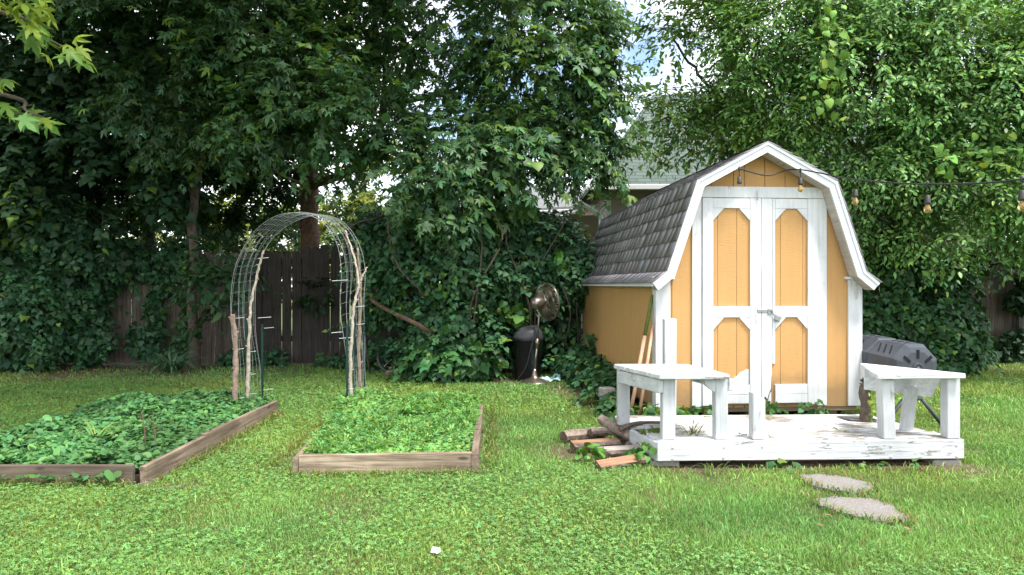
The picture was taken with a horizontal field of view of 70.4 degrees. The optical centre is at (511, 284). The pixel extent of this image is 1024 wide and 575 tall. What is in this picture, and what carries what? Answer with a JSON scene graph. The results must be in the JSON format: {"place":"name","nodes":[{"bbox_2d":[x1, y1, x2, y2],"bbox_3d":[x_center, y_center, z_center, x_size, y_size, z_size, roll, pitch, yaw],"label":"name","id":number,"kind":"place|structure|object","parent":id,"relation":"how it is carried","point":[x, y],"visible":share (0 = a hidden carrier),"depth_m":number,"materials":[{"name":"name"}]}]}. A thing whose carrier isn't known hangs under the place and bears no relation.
{"place":"outdoors","nodes":[
{"label":"outdoors","id":0,"kind":"place"},
{"bbox_2d":[1,0,1015,286],"label":"sky","id":1,"kind":"structure","parent":0,"point":[666,67],"materials":[{"name":"white"}]},
{"bbox_2d":[0,289,1023,574],"bbox_3d":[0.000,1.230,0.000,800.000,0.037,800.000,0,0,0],"label":"ground","id":2,"kind":"structure","parent":0,"point":[720,465],"depth_m":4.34,"materials":[{"name":"green plant"}]},
{"bbox_2d":[0,0,97,138],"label":"maple tree","id":3,"kind":"object","parent":2,"relation":"on","point":[34,18],"visible":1,"depth_m":4.92,"materials":[{"name":"green plant"}]},
{"bbox_2d":[1,470,121,481],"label":"bed edge plants","id":4,"kind":"object","parent":2,"relation":"on","point":[108,475],"visible":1,"depth_m":4.35,"materials":[{"name":"green plant"}]},
{"bbox_2d":[0,187,153,374],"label":"ivy hedge","id":5,"kind":"object","parent":2,"relation":"on","point":[34,296],"visible":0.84,"depth_m":10.31,"materials":[{"name":"green plant"}]},
{"bbox_2d":[0,0,226,286],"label":"dark tree","id":6,"kind":"object","parent":2,"relation":"on","point":[39,82],"visible":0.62,"depth_m":10.12,"materials":[{"name":"green plant"}]},
{"bbox_2d":[14,251,252,362],"bbox_3d":[-8.208,0.356,11.277,8.584,1.748,0.166,0,0,0],"label":"wood fence","id":7,"kind":"object","parent":2,"relation":"on","point":[224,344],"visible":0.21,"depth_m":11.20,"materials":[{"name":"brown wood"}]},
{"bbox_2d":[110,234,209,363],"bbox_3d":[-5.447,0.208,11.058,1.629,2.007,0.505,0,0,0],"label":"fence ivy","id":8,"kind":"object","parent":7,"relation":"attached to","point":[162,271],"visible":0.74,"depth_m":10.99,"materials":[{"name":"green plant"}]},
{"bbox_2d":[0,401,277,485],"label":"raised bed","id":9,"kind":"object","parent":2,"relation":"on","point":[149,472],"visible":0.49,"depth_m":4.51,"materials":[{"name":"wood"}]},
{"bbox_2d":[61,419,140,437],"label":"grass tuft","id":10,"kind":"object","parent":9,"relation":"on","point":[88,424],"visible":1,"depth_m":5.18,"materials":[{"name":"green plant"}]},
{"bbox_2d":[0,389,274,471],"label":"bed plants","id":11,"kind":"object","parent":9,"relation":"on","point":[177,413],"visible":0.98,"depth_m":5.42,"materials":[{"name":"green plant"}]},
{"bbox_2d":[136,409,152,443],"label":"dry stalk","id":12,"kind":"object","parent":9,"relation":"on","point":[144,427],"visible":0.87,"depth_m":5.05,"materials":[{"name":"brown plant"}]},
{"bbox_2d":[148,413,163,444],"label":"dry stalk","id":13,"kind":"object","parent":9,"relation":"on","point":[154,427],"visible":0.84,"depth_m":5.00,"materials":[{"name":"brown plant"}]},
{"bbox_2d":[124,350,210,375],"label":"daylily clump","id":14,"kind":"object","parent":2,"relation":"on","point":[168,365],"visible":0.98,"depth_m":10.00,"materials":[{"name":"green plant"}]},
{"bbox_2d":[29,0,339,368],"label":"slim tree","id":15,"kind":"object","parent":2,"relation":"on","point":[168,133],"visible":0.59,"depth_m":9.54,"materials":[{"name":"green plant"}]},
{"bbox_2d":[164,248,202,364],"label":"trunk ivy","id":16,"kind":"object","parent":15,"relation":"attached to","point":[181,347],"visible":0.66,"depth_m":10.67,"materials":[{"name":"green plant"}]},
{"bbox_2d":[6,2,366,331],"bbox_3d":[-7.414,-2.445,12.694,9.854,7.550,3.566,0,0,0],"label":"background tree","id":17,"kind":"object","parent":2,"relation":"on","point":[246,189],"visible":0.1,"depth_m":12.40,"materials":[{"name":"green plant"}]},
{"bbox_2d":[159,229,280,364],"bbox_3d":[-4.059,0.175,10.008,1.627,1.923,1.030,0,0,19],"label":"sapling","id":18,"kind":"object","parent":2,"relation":"on","point":[208,275],"visible":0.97,"depth_m":9.92,"materials":[{"name":"green plant"}]},
{"bbox_2d":[103,128,449,334],"bbox_3d":[-5.489,-1.337,17.578,11.777,5.335,3.221,0,0,0],"label":"background tree","id":19,"kind":"object","parent":2,"relation":"on","point":[366,197],"visible":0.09,"depth_m":17.21,"materials":[{"name":"green plant"}]},
{"bbox_2d":[228,212,367,404],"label":"garden arch","id":20,"kind":"structure","parent":2,"relation":"on","point":[350,362],"depth_m":7.02,"materials":[{"name":"metal"}]},
{"bbox_2d":[215,345,384,371],"bbox_3d":[-3.087,1.100,10.697,2.758,0.437,0.645,0,0,17],"label":"ivy","id":21,"kind":"object","parent":2,"relation":"on","point":[272,357],"visible":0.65,"depth_m":10.75,"materials":[{"name":"green plant"}]},
{"bbox_2d":[253,245,371,362],"bbox_3d":[-3.023,0.288,11.277,1.953,1.884,0.166,0,0,0],"label":"wood fence","id":22,"kind":"object","parent":2,"relation":"on","point":[306,338],"visible":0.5,"depth_m":11.20,"materials":[{"name":"brown wood"}]},
{"bbox_2d":[293,277,333,318],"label":"vine sprig","id":23,"kind":"object","parent":22,"relation":"attached to","point":[306,298],"visible":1,"depth_m":11.02,"materials":[{"name":"green plant"}]},
{"bbox_2d":[292,403,483,474],"bbox_3d":[-0.937,1.201,5.885,1.440,0.218,2.386,0,0,0],"label":"raised bed","id":24,"kind":"object","parent":2,"relation":"on","point":[344,462],"visible":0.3,"depth_m":4.71,"materials":[{"name":"wood"}]},
{"bbox_2d":[301,386,483,453],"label":"bed weeds","id":25,"kind":"object","parent":24,"relation":"on","point":[458,442],"visible":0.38,"depth_m":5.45,"materials":[{"name":"green plant"}]},
{"bbox_2d":[376,340,404,375],"bbox_3d":[-1.374,0.981,10.082,1.036,0.500,0.712,0,0,-29],"label":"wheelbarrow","id":26,"kind":"object","parent":2,"relation":"on","point":[385,370],"visible":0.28,"depth_m":9.89,"materials":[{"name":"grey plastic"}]},
{"bbox_2d":[163,0,649,352],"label":"maple tree","id":27,"kind":"object","parent":2,"relation":"on","point":[297,114],"visible":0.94,"depth_m":9.20,"materials":[{"name":"green plant"}]},
{"bbox_2d":[431,547,439,553],"bbox_3d":[-0.344,1.193,3.267,0.044,0.023,0.051,0,0,0],"label":"paper scrap","id":28,"kind":"object","parent":2,"relation":"on","point":[436,550],"visible":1,"depth_m":3.26,"materials":[{"name":"white paper"}]},
{"bbox_2d":[385,323,511,384],"bbox_3d":[-0.803,0.854,9.013,1.621,0.937,1.168,0,0,0],"label":"ivy","id":29,"kind":"object","parent":2,"relation":"on","point":[473,368],"visible":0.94,"depth_m":8.96,"materials":[{"name":"green plant"}]},
{"bbox_2d":[319,174,598,383],"bbox_3d":[-0.549,-0.109,9.685,4.140,2.804,1.997,0,0,-6],"label":"ivy thicket","id":30,"kind":"object","parent":2,"relation":"on","point":[488,277],"visible":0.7,"depth_m":9.44,"materials":[{"name":"green plant"}]},
{"bbox_2d":[362,290,433,335],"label":"dead branch","id":31,"kind":"object","parent":30,"relation":"in","point":[405,318],"visible":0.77,"depth_m":9.04,"materials":[{"name":"wood"}]},
{"bbox_2d":[387,205,425,300],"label":"hanging vine","id":32,"kind":"object","parent":30,"relation":"hanging from","point":[396,261],"visible":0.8,"depth_m":9.06,"materials":[{"name":"brown plant"}]},
{"bbox_2d":[478,200,541,327],"bbox_3d":[-0.065,-0.276,9.469,0.918,1.777,0.508,0,0,0],"label":"kudzu vine","id":33,"kind":"object","parent":30,"relation":"attached to","point":[513,318],"visible":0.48,"depth_m":9.40,"materials":[{"name":"green plant"}]},
{"bbox_2d":[551,251,570,279],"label":"kudzu vine","id":34,"kind":"object","parent":30,"relation":"attached to","point":[558,256],"visible":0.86,"depth_m":9.52,"materials":[{"name":"green plant"}]},
{"bbox_2d":[372,252,578,366],"bbox_3d":[0.992,0.340,10.827,6.149,1.780,0.166,0,0,0],"label":"wood fence","id":35,"kind":"object","parent":2,"relation":"on","point":[386,331],"visible":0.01,"depth_m":10.75,"materials":[{"name":"brown wood"}]},
{"bbox_2d":[0,365,1023,574],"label":"clover","id":36,"kind":"object","parent":2,"relation":"on","point":[213,537],"visible":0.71,"depth_m":3.67,"materials":[{"name":"green plant"}]},
{"bbox_2d":[512,325,542,379],"bbox_3d":[0.205,0.878,9.420,0.407,0.703,0.407,0,0,0],"label":"trash can","id":37,"kind":"object","parent":2,"relation":"on","point":[522,338],"visible":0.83,"depth_m":9.27,"materials":[{"name":"black plastic"}]},
{"bbox_2d":[403,50,654,373],"bbox_3d":[0.258,-0.925,9.447,3.290,4.509,1.760,0,0,0],"label":"tree","id":38,"kind":"object","parent":2,"relation":"on","point":[614,179],"visible":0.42,"depth_m":9.35,"materials":[{"name":"green plant"}]},
{"bbox_2d":[507,283,559,388],"bbox_3d":[0.176,0.603,8.892,0.796,1.254,0.479,0,0,-34],"label":"pedestal fan","id":39,"kind":"object","parent":2,"relation":"on","point":[538,301],"visible":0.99,"depth_m":8.97,"materials":[{"name":"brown metal"}]},
{"bbox_2d":[541,373,560,381],"bbox_3d":[0.459,1.174,9.189,0.317,0.089,0.261,0,0,-13],"label":"crumpled cloth","id":40,"kind":"object","parent":2,"relation":"on","point":[549,379],"visible":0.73,"depth_m":9.20,"materials":[{"name":"white fabric"}]},
{"bbox_2d":[559,427,607,441],"bbox_3d":[0.570,1.181,5.731,0.381,0.091,0.131,-1,0,-22],"label":"firewood log","id":41,"kind":"object","parent":2,"relation":"on","point":[571,434],"visible":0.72,"depth_m":5.67,"materials":[{"name":"brown wood"}]},
{"bbox_2d":[541,333,636,417],"bbox_3d":[0.924,0.948,8.178,1.116,0.721,3.237,0,0,0],"label":"ivy","id":42,"kind":"object","parent":2,"relation":"on","point":[592,371],"visible":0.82,"depth_m":8.26,"materials":[{"name":"green plant"}]},
{"bbox_2d":[573,442,606,461],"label":"weed","id":43,"kind":"object","parent":2,"relation":"on","point":[594,453],"visible":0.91,"depth_m":5.02,"materials":[{"name":"green plant"}]},
{"bbox_2d":[570,438,620,452],"bbox_3d":[0.611,1.193,5.386,0.359,0.088,0.165,-2,0,-10],"label":"firewood log","id":44,"kind":"object","parent":2,"relation":"on","point":[575,445],"visible":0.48,"depth_m":5.33,"materials":[{"name":"brown wood"}]},
{"bbox_2d":[599,386,614,411],"bbox_3d":[0.925,1.115,7.062,0.130,0.230,0.120,0,0,-20],"label":"paver stack","id":45,"kind":"object","parent":2,"relation":"on","point":[604,390],"visible":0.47,"depth_m":7.01,"materials":[{"name":"concrete"}]},
{"bbox_2d":[591,453,645,470],"bbox_3d":[0.733,1.206,4.918,0.388,0.078,0.148,-3,1,-25],"label":"firewood log","id":46,"kind":"object","parent":2,"relation":"on","point":[618,462],"visible":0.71,"depth_m":4.87,"materials":[{"name":"brown wood"}]},
{"bbox_2d":[597,444,642,458],"bbox_3d":[0.764,1.187,5.141,0.342,0.088,0.175,-2,0,-9],"label":"firewood log","id":47,"kind":"object","parent":2,"relation":"on","point":[614,451],"visible":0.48,"depth_m":5.07,"materials":[{"name":"brown wood"}]},
{"bbox_2d":[622,441,656,465],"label":"ivy","id":48,"kind":"object","parent":2,"relation":"on","point":[638,452],"visible":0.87,"depth_m":4.94,"materials":[{"name":"green plant"}]},
{"bbox_2d":[630,294,652,412],"bbox_3d":[1.140,0.661,6.439,0.319,1.147,0.034,0,0,-33],"label":"tool handle","id":49,"kind":"object","parent":2,"relation":"on","point":[643,345],"visible":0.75,"depth_m":6.45,"materials":[{"name":"beige wood"}]},
{"bbox_2d":[638,324,653,415],"bbox_3d":[1.176,0.790,6.390,0.028,0.887,0.275,0,0,44],"label":"tool handle","id":50,"kind":"object","parent":2,"relation":"on","point":[647,362],"visible":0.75,"depth_m":6.41,"materials":[{"name":"beige wood"}]},
{"bbox_2d":[649,458,678,465],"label":"concrete block","id":51,"kind":"structure","parent":2,"relation":"on","point":[664,463],"depth_m":4.93,"materials":[{"name":"grey concrete"}]},
{"bbox_2d":[614,318,965,460],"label":"deck platform","id":52,"kind":"structure","parent":51,"relation":"on","point":[885,435],"depth_m":4.94,"materials":[{"name":"white paint"}]},
{"bbox_2d":[638,425,659,434],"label":"weed","id":53,"kind":"object","parent":52,"relation":"on","point":[652,429],"visible":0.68,"depth_m":5.18,"materials":[{"name":"green plant"}]},
{"bbox_2d":[675,420,710,436],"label":"grass tuft","id":54,"kind":"object","parent":52,"relation":"on","point":[692,431],"visible":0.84,"depth_m":5.11,"materials":[{"name":"green plant"}]},
{"bbox_2d":[835,415,876,420],"bbox_3d":[2.705,1.047,5.690,0.281,0.006,0.179,0,0,9],"label":"shingle scrap","id":55,"kind":"object","parent":52,"relation":"on","point":[851,417],"visible":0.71,"depth_m":5.70,"materials":[{"name":"white wood"}]},
{"bbox_2d":[858,378,870,421],"bbox_3d":[2.733,0.896,5.622,0.103,0.352,0.097,0,0,0],"label":"wood stump","id":56,"kind":"object","parent":52,"relation":"on","point":[865,410],"visible":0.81,"depth_m":5.59,"materials":[{"name":"brown wood"}]},
{"bbox_2d":[867,390,876,422],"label":"vine","id":57,"kind":"object","parent":56,"relation":"attached to","point":[872,404],"visible":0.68,"depth_m":5.58,"materials":[{"name":"green plant"}]},
{"bbox_2d":[696,461,733,473],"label":"grass tuft","id":58,"kind":"object","parent":2,"relation":"on","point":[711,466],"visible":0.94,"depth_m":4.77,"materials":[{"name":"green plant"}]},
{"bbox_2d":[609,399,830,420],"bbox_3d":[1.792,1.127,6.194,1.971,0.302,0.676,0,0,0],"label":"weed","id":59,"kind":"object","parent":2,"relation":"on","point":[649,410],"visible":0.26,"depth_m":6.25,"materials":[{"name":"green plant"}]},
{"bbox_2d":[612,0,847,180],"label":"light tree","id":60,"kind":"object","parent":2,"relation":"on","point":[701,116],"visible":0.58,"depth_m":10.62,"materials":[{"name":"green plant"}]},
{"bbox_2d":[580,139,881,414],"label":"garden shed","id":61,"kind":"structure","parent":2,"relation":"on","point":[754,283],"depth_m":6.53,"materials":[{"name":"yellow wood"}]},
{"bbox_2d":[702,198,771,405],"bbox_3d":[2.010,0.152,6.487,0.630,1.852,0.046,0,0,-5],"label":"door","id":62,"kind":"structure","parent":61,"relation":"in","point":[731,227],"depth_m":6.49,"materials":[{"name":"white wood"}]},
{"bbox_2d":[761,198,817,403],"bbox_3d":[2.499,0.152,6.522,0.523,1.852,0.058,0,0,-5],"label":"door","id":63,"kind":"structure","parent":61,"relation":"in","point":[789,227],"depth_m":6.53,"materials":[{"name":"white wood"}]},
{"bbox_2d":[737,166,1023,212],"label":"string light","id":64,"kind":"object","parent":61,"relation":"attached to","point":[927,207],"visible":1,"depth_m":5.13,"materials":[{"name":"brown"}]},
{"bbox_2d":[766,458,803,471],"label":"creeper","id":65,"kind":"object","parent":2,"relation":"on","point":[772,465],"visible":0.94,"depth_m":4.82,"materials":[{"name":"green plant"}]},
{"bbox_2d":[798,473,873,495],"bbox_3d":[1.994,1.244,4.478,0.354,0.053,0.467,0,0,-35],"label":"stepping stone","id":66,"kind":"object","parent":2,"relation":"on","point":[839,481],"visible":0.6,"depth_m":4.46,"materials":[{"name":"grey stone"}]},
{"bbox_2d":[681,0,1023,342],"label":"vine covered tree","id":67,"kind":"object","parent":2,"relation":"on","point":[924,50],"visible":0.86,"depth_m":9.09,"materials":[{"name":"green plant"}]},
{"bbox_2d":[801,0,850,121],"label":"vine","id":68,"kind":"object","parent":67,"relation":"hanging from","point":[830,61],"visible":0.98,"depth_m":8.81,"materials":[{"name":"green plant"}]},
{"bbox_2d":[934,132,1023,189],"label":"vine","id":69,"kind":"object","parent":67,"relation":"attached to","point":[949,174],"visible":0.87,"depth_m":8.52,"materials":[{"name":"green plant"}]},
{"bbox_2d":[814,496,909,526],"bbox_3d":[1.903,1.244,3.938,0.402,0.053,0.482,0,0,0],"label":"stepping stone","id":70,"kind":"object","parent":2,"relation":"on","point":[870,506],"visible":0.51,"depth_m":3.98,"materials":[{"name":"grey stone"}]},
{"bbox_2d":[841,461,893,470],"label":"creeper","id":71,"kind":"object","parent":2,"relation":"on","point":[861,465],"visible":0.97,"depth_m":4.83,"materials":[{"name":"green plant"}]},
{"bbox_2d":[837,334,939,424],"bbox_3d":[3.408,0.854,6.532,0.563,0.773,0.846,0,0,-6],"label":"compost tumbler","id":72,"kind":"object","parent":2,"relation":"on","point":[881,350],"visible":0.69,"depth_m":6.19,"materials":[{"name":"grey plastic"}]},
{"bbox_2d":[909,457,921,467],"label":"creeper","id":73,"kind":"object","parent":2,"relation":"on","point":[916,464],"visible":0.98,"depth_m":4.83,"materials":[{"name":"green plant"}]},
{"bbox_2d":[853,209,1006,378],"bbox_3d":[5.496,0.046,10.144,3.014,2.522,1.692,0,0,0],"label":"ivy hedge","id":74,"kind":"object","parent":2,"relation":"on","point":[959,341],"visible":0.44,"depth_m":9.72,"materials":[{"name":"green plant"}]},
{"bbox_2d":[862,261,1018,359],"bbox_3d":[7.887,0.340,11.677,7.381,1.779,0.166,0,0,0],"label":"wood fence","id":75,"kind":"object","parent":2,"relation":"on","point":[1000,320],"visible":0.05,"depth_m":11.60,"materials":[{"name":"brown wood"}]},
{"bbox_2d":[921,459,960,465],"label":"concrete block","id":76,"kind":"structure","parent":2,"relation":"on","point":[938,462],"depth_m":4.95,"materials":[{"name":"grey concrete"}]},
{"bbox_2d":[949,239,1023,364],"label":"fence ivy","id":77,"kind":"object","parent":2,"relation":"on","point":[1012,348],"visible":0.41,"depth_m":11.20,"materials":[{"name":"green plant"}]},
{"bbox_2d":[1019,316,1023,341],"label":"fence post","id":78,"kind":"object","parent":2,"relation":"on","point":[1021,322],"visible":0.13,"depth_m":11.36,"materials":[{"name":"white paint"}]},
{"bbox_3d":[0.935,1.193,5.524,0.122,0.084,0.478,0,1,14],"label":"firewood log","id":79,"kind":"object","parent":2,"relation":"on","visible":0},
{"bbox_2d":[597,414,629,440],"bbox_3d":[0.819,1.106,5.529,0.086,0.090,0.451,0,12,-33],"label":"firewood log","id":80,"kind":"object","parent":79,"relation":"on","point":[607,423],"visible":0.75,"depth_m":5.55,"materials":[{"name":"brown wood"}]},
{"bbox_2d":[587,428,615,435],"bbox_3d":[0.701,1.140,5.638,0.215,0.071,0.120,0,0,-11],"label":"firewood log","id":81,"kind":"object","parent":80,"relation":"on","point":[598,431],"visible":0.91,"depth_m":5.58,"materials":[{"name":"brown wood"}]},
{"bbox_2d":[460,95,990,251],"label":"neighbour house","id":82,"kind":"structure","parent":0,"point":[641,184],"depth_m":15.36,"materials":[{"name":"beige"}]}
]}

